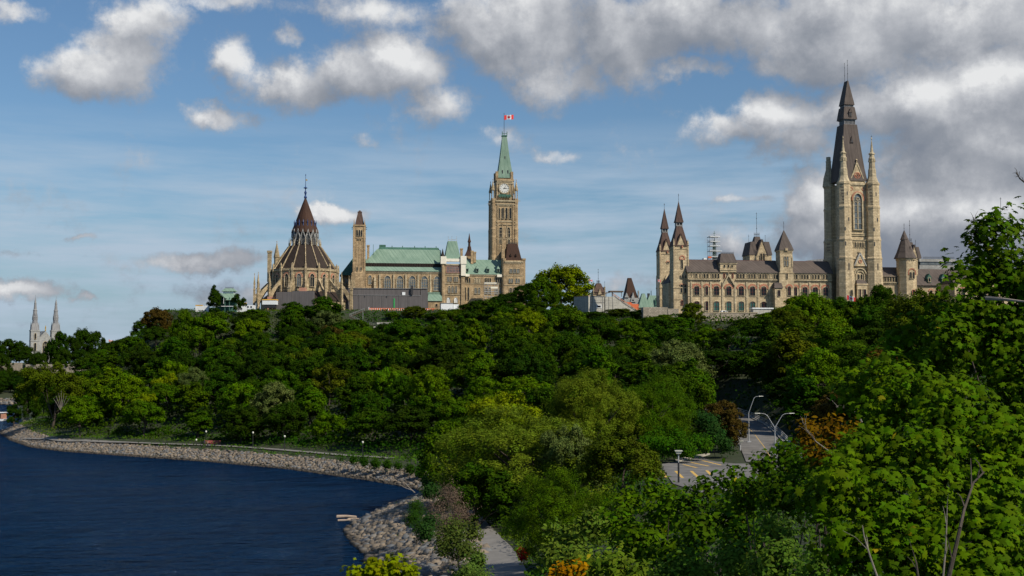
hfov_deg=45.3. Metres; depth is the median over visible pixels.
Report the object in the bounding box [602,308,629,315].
broadleaf tree
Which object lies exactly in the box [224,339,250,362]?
broadleaf tree
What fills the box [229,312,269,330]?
broadleaf tree
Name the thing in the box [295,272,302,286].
window
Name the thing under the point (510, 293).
broadleaf tree
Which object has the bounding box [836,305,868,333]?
broadleaf tree
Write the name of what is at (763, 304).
window
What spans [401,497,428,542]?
leafy shrub
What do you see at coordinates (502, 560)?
path
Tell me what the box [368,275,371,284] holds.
window
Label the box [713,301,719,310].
window
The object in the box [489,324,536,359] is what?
broadleaf tree
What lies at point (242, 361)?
broadleaf tree
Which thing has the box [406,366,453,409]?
broadleaf tree
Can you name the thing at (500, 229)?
window
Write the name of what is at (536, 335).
broadleaf tree
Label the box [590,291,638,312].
concrete building
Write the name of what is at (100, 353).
broadleaf tree
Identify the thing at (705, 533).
leafy shrub
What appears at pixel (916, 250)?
cross gabled tower
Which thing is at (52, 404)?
broadleaf tree
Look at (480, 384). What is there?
broadleaf tree
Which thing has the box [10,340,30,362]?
broadleaf tree
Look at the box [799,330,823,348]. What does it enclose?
broadleaf tree
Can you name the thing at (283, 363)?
broadleaf tree
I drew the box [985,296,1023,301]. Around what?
street lamp
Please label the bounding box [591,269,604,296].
towered block
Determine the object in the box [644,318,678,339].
broadleaf tree
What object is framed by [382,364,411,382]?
broadleaf tree
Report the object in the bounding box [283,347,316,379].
broadleaf tree
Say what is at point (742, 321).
broadleaf tree
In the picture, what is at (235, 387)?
broadleaf tree
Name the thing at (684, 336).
broadleaf tree
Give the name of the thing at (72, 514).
water
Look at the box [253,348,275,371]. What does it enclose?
broadleaf tree
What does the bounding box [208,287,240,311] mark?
green pavilion
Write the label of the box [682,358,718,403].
broadleaf tree
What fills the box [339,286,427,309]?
grey hoarding
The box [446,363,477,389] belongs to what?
broadleaf tree
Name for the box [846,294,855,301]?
red and white flag
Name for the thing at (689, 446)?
tree
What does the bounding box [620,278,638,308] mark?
brown peaked hotel
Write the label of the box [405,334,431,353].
broadleaf tree
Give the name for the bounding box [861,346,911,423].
broadleaf tree
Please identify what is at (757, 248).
cross gabled tower
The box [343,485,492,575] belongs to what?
riprap rocks
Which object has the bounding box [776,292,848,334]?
broadleaf tree
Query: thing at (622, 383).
broadleaf tree
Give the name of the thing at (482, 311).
broadleaf tree
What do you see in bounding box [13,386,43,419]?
broadleaf tree
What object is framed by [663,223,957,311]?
parliament building
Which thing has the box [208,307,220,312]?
broadleaf tree
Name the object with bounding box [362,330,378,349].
broadleaf tree
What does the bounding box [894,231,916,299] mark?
octagonal turret
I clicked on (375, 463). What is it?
hedge
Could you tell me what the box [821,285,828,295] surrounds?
window
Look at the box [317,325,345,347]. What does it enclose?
broadleaf tree
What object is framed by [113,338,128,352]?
broadleaf tree
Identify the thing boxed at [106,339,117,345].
broadleaf tree
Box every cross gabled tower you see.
[742,213,771,260]
[909,220,921,268]
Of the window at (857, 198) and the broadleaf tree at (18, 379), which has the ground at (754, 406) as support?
the broadleaf tree at (18, 379)
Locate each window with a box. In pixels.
[42,341,46,352]
[275,273,279,287]
[283,272,288,286]
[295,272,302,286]
[309,272,315,286]
[321,273,326,286]
[331,273,334,287]
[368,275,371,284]
[384,275,390,287]
[396,275,403,287]
[408,275,415,287]
[421,275,427,289]
[433,276,440,290]
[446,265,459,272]
[499,227,502,236]
[505,207,507,218]
[506,227,510,237]
[509,207,511,218]
[692,283,700,294]
[703,283,709,294]
[705,301,708,310]
[712,284,720,295]
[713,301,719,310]
[724,284,732,295]
[726,301,731,310]
[736,284,745,295]
[738,301,744,310]
[748,284,756,295]
[749,301,755,310]
[759,284,767,295]
[761,301,766,307]
[786,284,792,295]
[794,284,798,295]
[801,284,808,295]
[811,285,819,293]
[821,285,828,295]
[851,191,863,230]
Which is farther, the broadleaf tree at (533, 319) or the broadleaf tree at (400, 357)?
the broadleaf tree at (533, 319)
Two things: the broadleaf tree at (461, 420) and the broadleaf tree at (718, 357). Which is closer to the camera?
the broadleaf tree at (461, 420)
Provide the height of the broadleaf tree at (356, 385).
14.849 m
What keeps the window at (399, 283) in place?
in the gothic block at (435, 275)
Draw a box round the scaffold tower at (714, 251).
[702,233,720,259]
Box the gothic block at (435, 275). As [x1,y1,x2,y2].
[340,234,525,309]
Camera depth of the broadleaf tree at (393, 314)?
518.71 m
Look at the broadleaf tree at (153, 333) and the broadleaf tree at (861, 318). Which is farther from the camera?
the broadleaf tree at (153, 333)
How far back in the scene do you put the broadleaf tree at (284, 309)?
503.77 m
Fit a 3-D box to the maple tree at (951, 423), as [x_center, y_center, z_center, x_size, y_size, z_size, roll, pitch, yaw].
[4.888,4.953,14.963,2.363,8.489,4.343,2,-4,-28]
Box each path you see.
[23,437,394,457]
[446,507,527,575]
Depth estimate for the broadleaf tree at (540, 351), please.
325.16 m
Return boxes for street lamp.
[747,396,760,441]
[755,413,793,457]
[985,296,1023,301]
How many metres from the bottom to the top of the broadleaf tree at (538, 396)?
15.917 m
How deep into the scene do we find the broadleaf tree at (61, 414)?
383.30 m
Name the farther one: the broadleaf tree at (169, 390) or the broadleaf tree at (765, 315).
the broadleaf tree at (765, 315)
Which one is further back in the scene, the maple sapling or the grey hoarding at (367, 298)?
the grey hoarding at (367, 298)
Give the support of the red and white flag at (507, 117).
attached to the clock tower at (503, 218)
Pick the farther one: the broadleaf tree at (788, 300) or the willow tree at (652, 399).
the broadleaf tree at (788, 300)
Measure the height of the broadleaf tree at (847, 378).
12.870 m
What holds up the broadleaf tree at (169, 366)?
on the ground at (754, 406)
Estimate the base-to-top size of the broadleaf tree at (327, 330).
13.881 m
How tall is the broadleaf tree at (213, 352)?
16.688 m
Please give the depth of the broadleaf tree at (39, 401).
497.63 m
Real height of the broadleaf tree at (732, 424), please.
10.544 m
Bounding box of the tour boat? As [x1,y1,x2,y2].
[0,412,7,420]
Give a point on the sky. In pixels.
(154, 153)
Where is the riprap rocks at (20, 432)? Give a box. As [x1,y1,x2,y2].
[0,424,421,488]
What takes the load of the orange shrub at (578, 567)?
on the ground at (754, 406)
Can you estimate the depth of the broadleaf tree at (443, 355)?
347.65 m
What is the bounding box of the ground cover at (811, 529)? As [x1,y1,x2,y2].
[435,435,1022,575]
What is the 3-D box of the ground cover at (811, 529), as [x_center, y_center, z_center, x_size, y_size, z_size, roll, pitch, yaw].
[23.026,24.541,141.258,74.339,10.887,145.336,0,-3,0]
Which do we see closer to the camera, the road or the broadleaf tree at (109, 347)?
the road
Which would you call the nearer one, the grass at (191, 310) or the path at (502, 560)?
the path at (502, 560)
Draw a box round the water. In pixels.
[0,405,421,575]
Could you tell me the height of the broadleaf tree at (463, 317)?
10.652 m
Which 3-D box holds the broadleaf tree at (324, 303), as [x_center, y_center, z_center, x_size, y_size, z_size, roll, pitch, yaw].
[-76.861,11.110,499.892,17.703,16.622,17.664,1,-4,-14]
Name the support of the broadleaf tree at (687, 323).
on the ground at (754, 406)
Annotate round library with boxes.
[253,174,354,309]
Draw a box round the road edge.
[744,414,792,449]
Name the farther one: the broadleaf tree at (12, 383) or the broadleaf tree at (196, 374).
the broadleaf tree at (12, 383)
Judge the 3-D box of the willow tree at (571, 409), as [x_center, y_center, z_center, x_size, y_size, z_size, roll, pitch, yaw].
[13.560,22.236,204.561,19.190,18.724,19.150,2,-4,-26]
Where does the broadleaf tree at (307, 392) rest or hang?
on the ground at (754, 406)
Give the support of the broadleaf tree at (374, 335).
on the ground at (754, 406)
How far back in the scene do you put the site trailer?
530.62 m
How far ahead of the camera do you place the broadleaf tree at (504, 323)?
399.63 m
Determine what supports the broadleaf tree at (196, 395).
on the ground at (754, 406)
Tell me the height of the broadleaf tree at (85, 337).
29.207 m
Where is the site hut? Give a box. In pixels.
[247,305,254,308]
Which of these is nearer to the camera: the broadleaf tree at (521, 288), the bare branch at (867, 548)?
the bare branch at (867, 548)
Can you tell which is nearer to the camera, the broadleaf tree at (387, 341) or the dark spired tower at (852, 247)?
the broadleaf tree at (387, 341)
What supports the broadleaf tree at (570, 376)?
on the ground at (754, 406)
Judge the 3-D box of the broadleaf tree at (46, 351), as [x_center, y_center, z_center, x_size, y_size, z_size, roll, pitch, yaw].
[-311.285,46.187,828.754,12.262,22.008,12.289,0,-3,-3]
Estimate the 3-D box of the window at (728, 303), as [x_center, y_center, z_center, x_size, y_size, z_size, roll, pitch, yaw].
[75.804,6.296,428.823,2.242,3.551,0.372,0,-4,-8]
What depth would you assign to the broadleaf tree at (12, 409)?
422.48 m
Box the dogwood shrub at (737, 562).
[646,507,847,575]
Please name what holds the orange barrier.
on the ground at (754, 406)
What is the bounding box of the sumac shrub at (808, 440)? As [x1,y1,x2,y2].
[788,411,865,575]
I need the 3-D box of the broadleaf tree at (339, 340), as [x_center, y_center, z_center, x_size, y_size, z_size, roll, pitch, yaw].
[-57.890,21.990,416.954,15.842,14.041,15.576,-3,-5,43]
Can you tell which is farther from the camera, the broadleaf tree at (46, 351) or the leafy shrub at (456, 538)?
the broadleaf tree at (46, 351)
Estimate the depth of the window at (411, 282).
585.24 m
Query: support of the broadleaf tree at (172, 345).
on the ground at (754, 406)
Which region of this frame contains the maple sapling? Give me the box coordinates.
[340,552,421,575]
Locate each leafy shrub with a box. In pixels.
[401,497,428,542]
[413,473,444,543]
[427,513,485,570]
[454,550,494,575]
[535,504,610,575]
[564,539,661,575]
[591,471,711,575]
[665,458,774,575]
[687,406,737,456]
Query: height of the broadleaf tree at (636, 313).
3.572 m
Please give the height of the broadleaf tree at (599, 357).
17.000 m
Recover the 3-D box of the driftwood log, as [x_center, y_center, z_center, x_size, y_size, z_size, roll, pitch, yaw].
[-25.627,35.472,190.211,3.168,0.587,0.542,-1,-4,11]
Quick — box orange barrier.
[369,308,434,309]
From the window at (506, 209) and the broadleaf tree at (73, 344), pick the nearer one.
the window at (506, 209)
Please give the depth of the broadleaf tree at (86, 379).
425.33 m
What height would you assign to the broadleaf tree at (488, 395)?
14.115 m
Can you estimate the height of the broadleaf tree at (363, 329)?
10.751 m
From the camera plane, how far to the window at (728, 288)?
429.12 m
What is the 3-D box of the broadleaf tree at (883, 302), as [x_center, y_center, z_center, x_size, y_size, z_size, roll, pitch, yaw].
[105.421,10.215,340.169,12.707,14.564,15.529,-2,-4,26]
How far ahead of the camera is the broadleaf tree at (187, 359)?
406.66 m
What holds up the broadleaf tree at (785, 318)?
on the ground at (754, 406)
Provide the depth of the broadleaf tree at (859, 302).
381.65 m
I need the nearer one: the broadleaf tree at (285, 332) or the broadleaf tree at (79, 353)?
the broadleaf tree at (285, 332)
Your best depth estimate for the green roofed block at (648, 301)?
652.48 m
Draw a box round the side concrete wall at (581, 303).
[574,295,589,311]
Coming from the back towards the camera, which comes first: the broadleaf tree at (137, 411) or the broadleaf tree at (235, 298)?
the broadleaf tree at (235, 298)
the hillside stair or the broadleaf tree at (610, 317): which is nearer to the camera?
the broadleaf tree at (610, 317)
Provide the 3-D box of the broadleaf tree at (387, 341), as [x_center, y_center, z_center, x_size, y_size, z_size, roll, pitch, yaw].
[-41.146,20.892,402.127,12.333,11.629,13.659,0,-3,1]
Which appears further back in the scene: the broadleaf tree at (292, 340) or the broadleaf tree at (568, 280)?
the broadleaf tree at (568, 280)
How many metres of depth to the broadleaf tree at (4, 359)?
787.80 m
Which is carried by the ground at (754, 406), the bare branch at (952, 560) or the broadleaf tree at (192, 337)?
the broadleaf tree at (192, 337)
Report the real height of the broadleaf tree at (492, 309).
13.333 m
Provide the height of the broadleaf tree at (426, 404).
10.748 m
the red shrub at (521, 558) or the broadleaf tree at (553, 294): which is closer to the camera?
the red shrub at (521, 558)
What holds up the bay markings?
on the car park
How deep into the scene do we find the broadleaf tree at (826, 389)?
237.37 m
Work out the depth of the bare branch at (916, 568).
11.86 m
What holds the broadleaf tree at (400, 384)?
on the ground at (754, 406)
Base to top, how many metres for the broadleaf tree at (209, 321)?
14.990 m
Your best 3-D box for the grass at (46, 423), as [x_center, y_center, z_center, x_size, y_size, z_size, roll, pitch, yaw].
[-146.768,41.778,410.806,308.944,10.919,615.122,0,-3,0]
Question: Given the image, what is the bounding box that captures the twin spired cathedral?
[29,295,60,362]
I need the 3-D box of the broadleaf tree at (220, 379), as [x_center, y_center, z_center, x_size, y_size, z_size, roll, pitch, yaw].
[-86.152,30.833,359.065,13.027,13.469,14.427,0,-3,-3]
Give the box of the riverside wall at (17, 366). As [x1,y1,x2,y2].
[0,363,85,372]
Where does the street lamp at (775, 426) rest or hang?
on the road
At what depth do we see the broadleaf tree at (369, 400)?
303.30 m
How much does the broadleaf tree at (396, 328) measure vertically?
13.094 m
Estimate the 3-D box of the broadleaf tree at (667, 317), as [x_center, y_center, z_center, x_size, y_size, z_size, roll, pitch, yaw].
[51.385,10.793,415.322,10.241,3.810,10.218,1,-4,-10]
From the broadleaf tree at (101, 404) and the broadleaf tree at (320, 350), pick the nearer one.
the broadleaf tree at (101, 404)
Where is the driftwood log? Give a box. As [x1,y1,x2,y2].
[337,515,356,517]
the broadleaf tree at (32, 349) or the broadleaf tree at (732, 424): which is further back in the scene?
the broadleaf tree at (32, 349)
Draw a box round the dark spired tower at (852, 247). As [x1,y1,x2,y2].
[823,61,882,300]
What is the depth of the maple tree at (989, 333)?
16.78 m
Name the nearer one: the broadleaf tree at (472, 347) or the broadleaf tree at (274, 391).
the broadleaf tree at (274, 391)
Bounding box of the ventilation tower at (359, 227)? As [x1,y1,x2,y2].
[352,210,366,287]
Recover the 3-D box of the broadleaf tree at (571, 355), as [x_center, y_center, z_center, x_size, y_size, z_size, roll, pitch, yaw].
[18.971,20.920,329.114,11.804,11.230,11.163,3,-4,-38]
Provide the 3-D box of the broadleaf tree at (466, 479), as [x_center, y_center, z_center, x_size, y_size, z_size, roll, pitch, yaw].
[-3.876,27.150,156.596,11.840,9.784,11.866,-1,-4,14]
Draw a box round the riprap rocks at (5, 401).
[0,398,15,404]
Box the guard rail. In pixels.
[726,408,801,457]
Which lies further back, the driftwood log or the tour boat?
the tour boat
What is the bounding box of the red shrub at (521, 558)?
[517,547,529,563]
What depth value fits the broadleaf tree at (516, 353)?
336.37 m
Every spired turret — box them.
[656,209,670,306]
[669,194,688,312]
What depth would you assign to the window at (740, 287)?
429.85 m
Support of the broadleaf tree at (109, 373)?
on the ground at (754, 406)
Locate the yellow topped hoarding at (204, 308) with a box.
[195,304,246,311]
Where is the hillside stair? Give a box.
[349,308,376,326]
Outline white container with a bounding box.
[440,303,458,309]
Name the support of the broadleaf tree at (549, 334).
on the ground at (754, 406)
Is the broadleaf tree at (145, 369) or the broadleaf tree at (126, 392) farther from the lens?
the broadleaf tree at (145, 369)
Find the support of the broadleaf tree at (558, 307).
on the ground at (754, 406)
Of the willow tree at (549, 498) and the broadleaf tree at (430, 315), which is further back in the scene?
the broadleaf tree at (430, 315)
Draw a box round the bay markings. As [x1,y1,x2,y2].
[664,460,719,477]
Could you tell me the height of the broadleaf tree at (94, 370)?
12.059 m
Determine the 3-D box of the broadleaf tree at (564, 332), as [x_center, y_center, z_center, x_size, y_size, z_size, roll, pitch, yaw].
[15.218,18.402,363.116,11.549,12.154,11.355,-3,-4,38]
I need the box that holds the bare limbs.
[53,395,68,411]
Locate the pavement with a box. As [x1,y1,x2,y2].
[675,453,709,461]
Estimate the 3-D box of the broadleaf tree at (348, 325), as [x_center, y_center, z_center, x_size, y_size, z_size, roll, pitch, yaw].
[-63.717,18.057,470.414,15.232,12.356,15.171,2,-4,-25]
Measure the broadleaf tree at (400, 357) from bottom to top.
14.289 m
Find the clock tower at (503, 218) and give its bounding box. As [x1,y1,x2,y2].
[488,131,517,259]
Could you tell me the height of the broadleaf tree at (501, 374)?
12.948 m
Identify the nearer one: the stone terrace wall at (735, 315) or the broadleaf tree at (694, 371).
the broadleaf tree at (694, 371)
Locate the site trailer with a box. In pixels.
[262,299,277,307]
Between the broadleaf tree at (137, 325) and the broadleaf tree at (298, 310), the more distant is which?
the broadleaf tree at (137, 325)
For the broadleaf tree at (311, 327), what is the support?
on the ground at (754, 406)
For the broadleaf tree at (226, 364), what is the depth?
374.73 m
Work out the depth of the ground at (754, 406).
307.62 m
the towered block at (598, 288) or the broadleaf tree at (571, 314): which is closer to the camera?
the broadleaf tree at (571, 314)
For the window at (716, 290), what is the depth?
428.49 m
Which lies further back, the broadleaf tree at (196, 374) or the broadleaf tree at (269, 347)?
the broadleaf tree at (269, 347)
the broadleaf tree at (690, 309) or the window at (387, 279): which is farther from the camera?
the window at (387, 279)
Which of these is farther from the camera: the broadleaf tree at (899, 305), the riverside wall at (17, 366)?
the riverside wall at (17, 366)
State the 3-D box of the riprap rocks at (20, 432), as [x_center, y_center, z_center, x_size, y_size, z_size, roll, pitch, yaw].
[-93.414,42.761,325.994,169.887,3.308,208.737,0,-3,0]
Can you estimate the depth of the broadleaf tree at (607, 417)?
241.10 m
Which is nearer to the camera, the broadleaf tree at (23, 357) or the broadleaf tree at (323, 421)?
the broadleaf tree at (323, 421)
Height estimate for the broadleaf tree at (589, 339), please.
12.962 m
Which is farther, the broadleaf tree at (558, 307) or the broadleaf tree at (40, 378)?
the broadleaf tree at (558, 307)
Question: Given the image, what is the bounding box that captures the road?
[705,409,791,461]
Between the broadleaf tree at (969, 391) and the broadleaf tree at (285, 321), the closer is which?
the broadleaf tree at (969, 391)
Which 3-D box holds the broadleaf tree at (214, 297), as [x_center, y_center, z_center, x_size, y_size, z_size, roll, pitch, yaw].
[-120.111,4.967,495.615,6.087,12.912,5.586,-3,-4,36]
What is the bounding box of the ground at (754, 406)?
[0,310,1023,575]
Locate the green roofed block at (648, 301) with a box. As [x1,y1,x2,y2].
[635,293,655,309]
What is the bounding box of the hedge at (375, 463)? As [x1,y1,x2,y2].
[337,453,423,476]
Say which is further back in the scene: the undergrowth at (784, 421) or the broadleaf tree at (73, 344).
the broadleaf tree at (73, 344)
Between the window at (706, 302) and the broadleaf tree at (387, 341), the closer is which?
the broadleaf tree at (387, 341)
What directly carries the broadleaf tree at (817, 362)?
on the ground at (754, 406)
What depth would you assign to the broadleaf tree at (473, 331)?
388.74 m
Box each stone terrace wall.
[641,307,678,317]
[696,312,757,321]
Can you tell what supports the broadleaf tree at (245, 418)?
on the ground at (754, 406)
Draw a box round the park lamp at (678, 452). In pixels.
[674,450,681,482]
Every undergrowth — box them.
[56,308,1004,529]
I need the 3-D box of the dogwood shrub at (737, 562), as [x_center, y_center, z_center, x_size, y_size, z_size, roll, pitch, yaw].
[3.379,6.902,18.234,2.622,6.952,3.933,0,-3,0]
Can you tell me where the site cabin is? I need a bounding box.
[749,308,775,313]
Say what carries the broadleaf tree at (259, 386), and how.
on the ground at (754, 406)
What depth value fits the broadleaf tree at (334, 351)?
372.38 m
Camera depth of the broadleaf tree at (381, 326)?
468.43 m
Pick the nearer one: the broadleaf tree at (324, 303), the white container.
the broadleaf tree at (324, 303)
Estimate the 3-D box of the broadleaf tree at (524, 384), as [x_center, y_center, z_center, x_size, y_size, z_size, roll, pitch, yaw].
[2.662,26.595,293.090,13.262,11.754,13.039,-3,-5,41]
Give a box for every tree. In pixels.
[0,339,22,360]
[0,344,8,355]
[0,353,13,372]
[0,372,11,391]
[0,380,7,392]
[4,378,13,391]
[6,353,25,362]
[6,404,22,426]
[7,374,25,390]
[9,370,18,377]
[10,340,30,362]
[10,361,91,427]
[12,379,23,402]
[13,376,23,388]
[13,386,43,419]
[23,345,34,359]
[24,354,34,364]
[28,386,58,415]
[30,351,48,365]
[40,383,57,415]
[42,342,58,363]
[45,395,66,413]
[48,331,70,361]
[51,349,73,368]
[57,395,88,426]
[60,396,103,436]
[65,335,80,362]
[65,376,93,396]
[65,395,112,428]
[68,354,102,378]
[70,349,89,361]
[73,327,97,351]
[75,361,102,378]
[80,367,104,378]
[83,377,106,395]
[87,349,99,354]
[87,366,123,402]
[92,330,106,348]
[93,349,109,357]
[97,350,120,370]
[102,373,149,416]
[104,344,117,350]
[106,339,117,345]
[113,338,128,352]
[115,381,147,406]
[116,399,166,435]
[118,335,150,366]
[118,343,152,372]
[128,349,162,376]
[131,320,145,332]
[134,363,159,385]
[136,393,156,429]
[139,307,173,333]
[141,326,168,349]
[144,356,178,386]
[146,382,180,411]
[150,372,178,397]
[153,360,189,386]
[155,337,193,356]
[159,336,190,360]
[168,309,195,341]
[169,352,204,371]
[174,381,209,411]
[177,366,209,388]
[179,327,214,355]
[181,410,213,437]
[187,312,230,334]
[199,339,234,371]
[199,370,236,406]
[204,355,241,388]
[205,311,231,326]
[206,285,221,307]
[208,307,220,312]
[210,356,245,376]
[214,337,245,355]
[216,389,261,426]
[217,404,264,442]
[220,381,254,404]
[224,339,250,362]
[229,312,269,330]
[231,293,247,311]
[231,318,265,338]
[236,352,269,381]
[236,376,259,388]
[242,308,271,318]
[242,330,270,347]
[245,338,279,354]
[248,313,270,329]
[248,378,295,405]
[249,381,295,419]
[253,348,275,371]
[256,343,275,353]
[259,354,301,380]
[259,401,307,438]
[265,368,302,396]
[270,344,302,355]
[273,335,303,347]
[274,313,309,334]
[276,326,309,343]
[278,301,303,315]
[279,345,302,353]
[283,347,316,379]
[284,305,306,317]
[289,319,320,337]
[294,379,328,424]
[296,353,331,383]
[298,334,327,351]
[304,295,344,325]
[304,348,326,359]
[308,411,349,440]
[310,362,350,405]
[311,310,345,334]
[316,326,337,348]
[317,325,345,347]
[317,353,365,391]
[321,343,359,360]
[324,333,366,350]
[332,319,362,333]
[333,376,375,416]
[342,330,371,348]
[345,406,388,444]
[347,342,371,376]
[347,373,385,401]
[347,391,393,434]
[351,326,374,343]
[354,319,369,326]
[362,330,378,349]
[365,352,386,370]
[365,366,402,411]
[368,333,384,346]
[368,334,401,355]
[372,346,394,362]
[374,322,386,332]
[374,341,417,373]
[378,404,437,443]
[382,320,411,339]
[382,347,419,376]
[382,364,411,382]
[383,318,414,340]
[383,375,423,413]
[384,311,400,318]
[400,305,427,318]
[401,321,430,343]
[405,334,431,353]
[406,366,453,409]
[408,344,461,370]
[410,396,443,433]
[415,345,438,364]
[415,364,451,388]
[417,419,486,489]
[422,313,437,318]
[423,319,459,335]
[425,418,452,434]
[426,403,619,511]
[428,328,461,346]
[433,461,525,526]
[434,397,469,421]
[437,309,461,324]
[444,342,471,367]
[445,329,471,342]
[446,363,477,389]
[449,341,477,360]
[451,417,469,435]
[455,303,470,311]
[455,308,488,323]
[457,354,497,376]
[458,321,491,336]
[459,318,490,351]
[461,349,491,394]
[462,389,551,455]
[463,350,493,363]
[463,376,503,406]
[464,299,490,310]
[465,394,510,443]
[478,306,489,323]
[484,296,509,303]
[484,300,513,321]
[488,311,514,321]
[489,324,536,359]
[489,358,533,386]
[491,315,514,332]
[491,315,524,329]
[492,294,523,307]
[494,338,532,359]
[495,325,513,333]
[496,353,555,397]
[496,390,527,404]
[497,292,519,309]
[497,464,622,561]
[501,375,553,397]
[506,344,556,362]
[508,308,547,334]
[512,283,538,305]
[512,302,525,314]
[522,300,549,326]
[522,343,559,379]
[523,275,563,306]
[525,386,571,422]
[531,262,594,304]
[531,328,568,355]
[531,332,554,355]
[533,423,603,496]
[539,308,565,326]
[540,365,650,442]
[545,304,585,332]
[548,331,586,367]
[549,302,564,308]
[551,304,564,310]
[551,390,594,402]
[555,330,584,349]
[556,375,583,388]
[557,356,586,379]
[560,346,586,372]
[564,401,612,432]
[569,431,666,495]
[575,345,618,371]
[575,346,619,389]
[578,317,614,339]
[581,328,605,346]
[583,311,605,318]
[588,315,611,341]
[596,314,616,322]
[600,351,632,386]
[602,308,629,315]
[602,344,628,377]
[605,373,700,454]
[606,379,627,394]
[607,317,651,344]
[608,318,618,324]
[614,340,668,364]
[617,371,672,439]
[619,352,662,387]
[626,310,642,317]
[635,318,652,336]
[636,423,715,460]
[639,323,677,348]
[641,339,717,378]
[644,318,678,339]
[650,364,696,398]
[652,314,676,320]
[652,361,684,373]
[661,382,696,420]
[670,317,694,334]
[670,326,695,362]
[675,378,715,426]
[677,302,706,324]
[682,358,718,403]
[690,325,711,337]
[690,327,718,349]
[697,399,749,448]
[698,347,746,379]
[706,326,746,349]
[716,424,856,569]
[728,319,751,325]
[728,339,785,380]
[735,317,776,338]
[753,312,775,320]
[754,351,790,385]
[756,316,781,344]
[762,375,821,405]
[765,327,818,374]
[769,305,811,331]
[771,376,825,429]
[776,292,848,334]
[776,447,1023,575]
[783,296,800,304]
[784,320,816,338]
[785,346,849,408]
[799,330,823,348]
[808,392,866,436]
[813,318,856,349]
[816,379,846,416]
[823,347,1023,558]
[826,339,868,363]
[829,296,857,310]
[833,369,863,391]
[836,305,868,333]
[837,349,865,368]
[842,325,890,352]
[845,353,904,421]
[848,304,889,331]
[855,296,863,304]
[855,321,896,334]
[857,283,896,316]
[858,340,914,365]
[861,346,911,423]
[869,299,892,314]
[877,196,1023,540]
[878,287,953,337]
[910,355,962,402]
[918,313,948,337]
[950,354,977,394]
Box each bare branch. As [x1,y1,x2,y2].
[798,416,827,449]
[844,525,877,575]
[907,538,918,575]
[942,494,948,575]
[945,458,984,575]
[971,213,992,248]
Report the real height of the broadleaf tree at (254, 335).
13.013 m
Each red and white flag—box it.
[504,115,513,119]
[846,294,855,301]
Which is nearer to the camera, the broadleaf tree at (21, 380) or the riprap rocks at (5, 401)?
the broadleaf tree at (21, 380)
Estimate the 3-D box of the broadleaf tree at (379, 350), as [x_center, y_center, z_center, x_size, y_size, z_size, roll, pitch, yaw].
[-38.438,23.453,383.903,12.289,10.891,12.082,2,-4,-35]
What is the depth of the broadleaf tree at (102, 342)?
893.11 m
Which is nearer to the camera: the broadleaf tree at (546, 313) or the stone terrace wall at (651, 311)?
the broadleaf tree at (546, 313)
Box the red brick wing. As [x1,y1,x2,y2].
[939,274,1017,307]
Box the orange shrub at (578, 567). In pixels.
[545,557,588,575]
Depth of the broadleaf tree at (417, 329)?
416.38 m
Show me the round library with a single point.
(303, 270)
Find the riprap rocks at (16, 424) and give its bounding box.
[0,418,33,430]
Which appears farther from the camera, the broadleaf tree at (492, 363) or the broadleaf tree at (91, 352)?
the broadleaf tree at (91, 352)
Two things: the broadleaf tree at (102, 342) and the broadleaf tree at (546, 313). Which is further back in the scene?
the broadleaf tree at (102, 342)
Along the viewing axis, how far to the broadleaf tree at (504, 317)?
414.41 m
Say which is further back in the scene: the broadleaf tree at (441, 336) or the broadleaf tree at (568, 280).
the broadleaf tree at (568, 280)
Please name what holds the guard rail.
on the road edge
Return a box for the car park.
[660,457,776,493]
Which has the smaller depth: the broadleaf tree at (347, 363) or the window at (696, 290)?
the broadleaf tree at (347, 363)
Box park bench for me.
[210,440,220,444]
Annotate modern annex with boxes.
[918,256,955,268]
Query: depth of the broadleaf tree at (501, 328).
376.65 m
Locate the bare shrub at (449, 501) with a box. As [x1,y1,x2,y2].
[420,479,481,563]
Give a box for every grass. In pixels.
[9,398,559,575]
[167,308,739,314]
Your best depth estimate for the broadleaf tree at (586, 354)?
317.43 m
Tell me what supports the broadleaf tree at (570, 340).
on the ground at (754, 406)
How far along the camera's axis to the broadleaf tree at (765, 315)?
383.26 m
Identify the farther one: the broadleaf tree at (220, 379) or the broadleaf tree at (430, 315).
the broadleaf tree at (430, 315)
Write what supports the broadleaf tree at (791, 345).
on the ground at (754, 406)
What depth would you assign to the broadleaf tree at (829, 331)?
297.66 m
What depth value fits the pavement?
206.03 m
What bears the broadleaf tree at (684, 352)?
on the ground at (754, 406)
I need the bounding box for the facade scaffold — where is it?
[484,282,497,291]
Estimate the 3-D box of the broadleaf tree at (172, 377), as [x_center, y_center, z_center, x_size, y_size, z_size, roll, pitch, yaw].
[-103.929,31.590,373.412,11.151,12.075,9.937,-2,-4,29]
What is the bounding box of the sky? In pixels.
[0,0,1023,362]
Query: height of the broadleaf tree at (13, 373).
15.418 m
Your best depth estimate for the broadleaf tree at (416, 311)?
517.73 m
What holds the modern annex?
on the ground at (754, 406)
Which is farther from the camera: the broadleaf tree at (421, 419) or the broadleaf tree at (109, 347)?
the broadleaf tree at (109, 347)

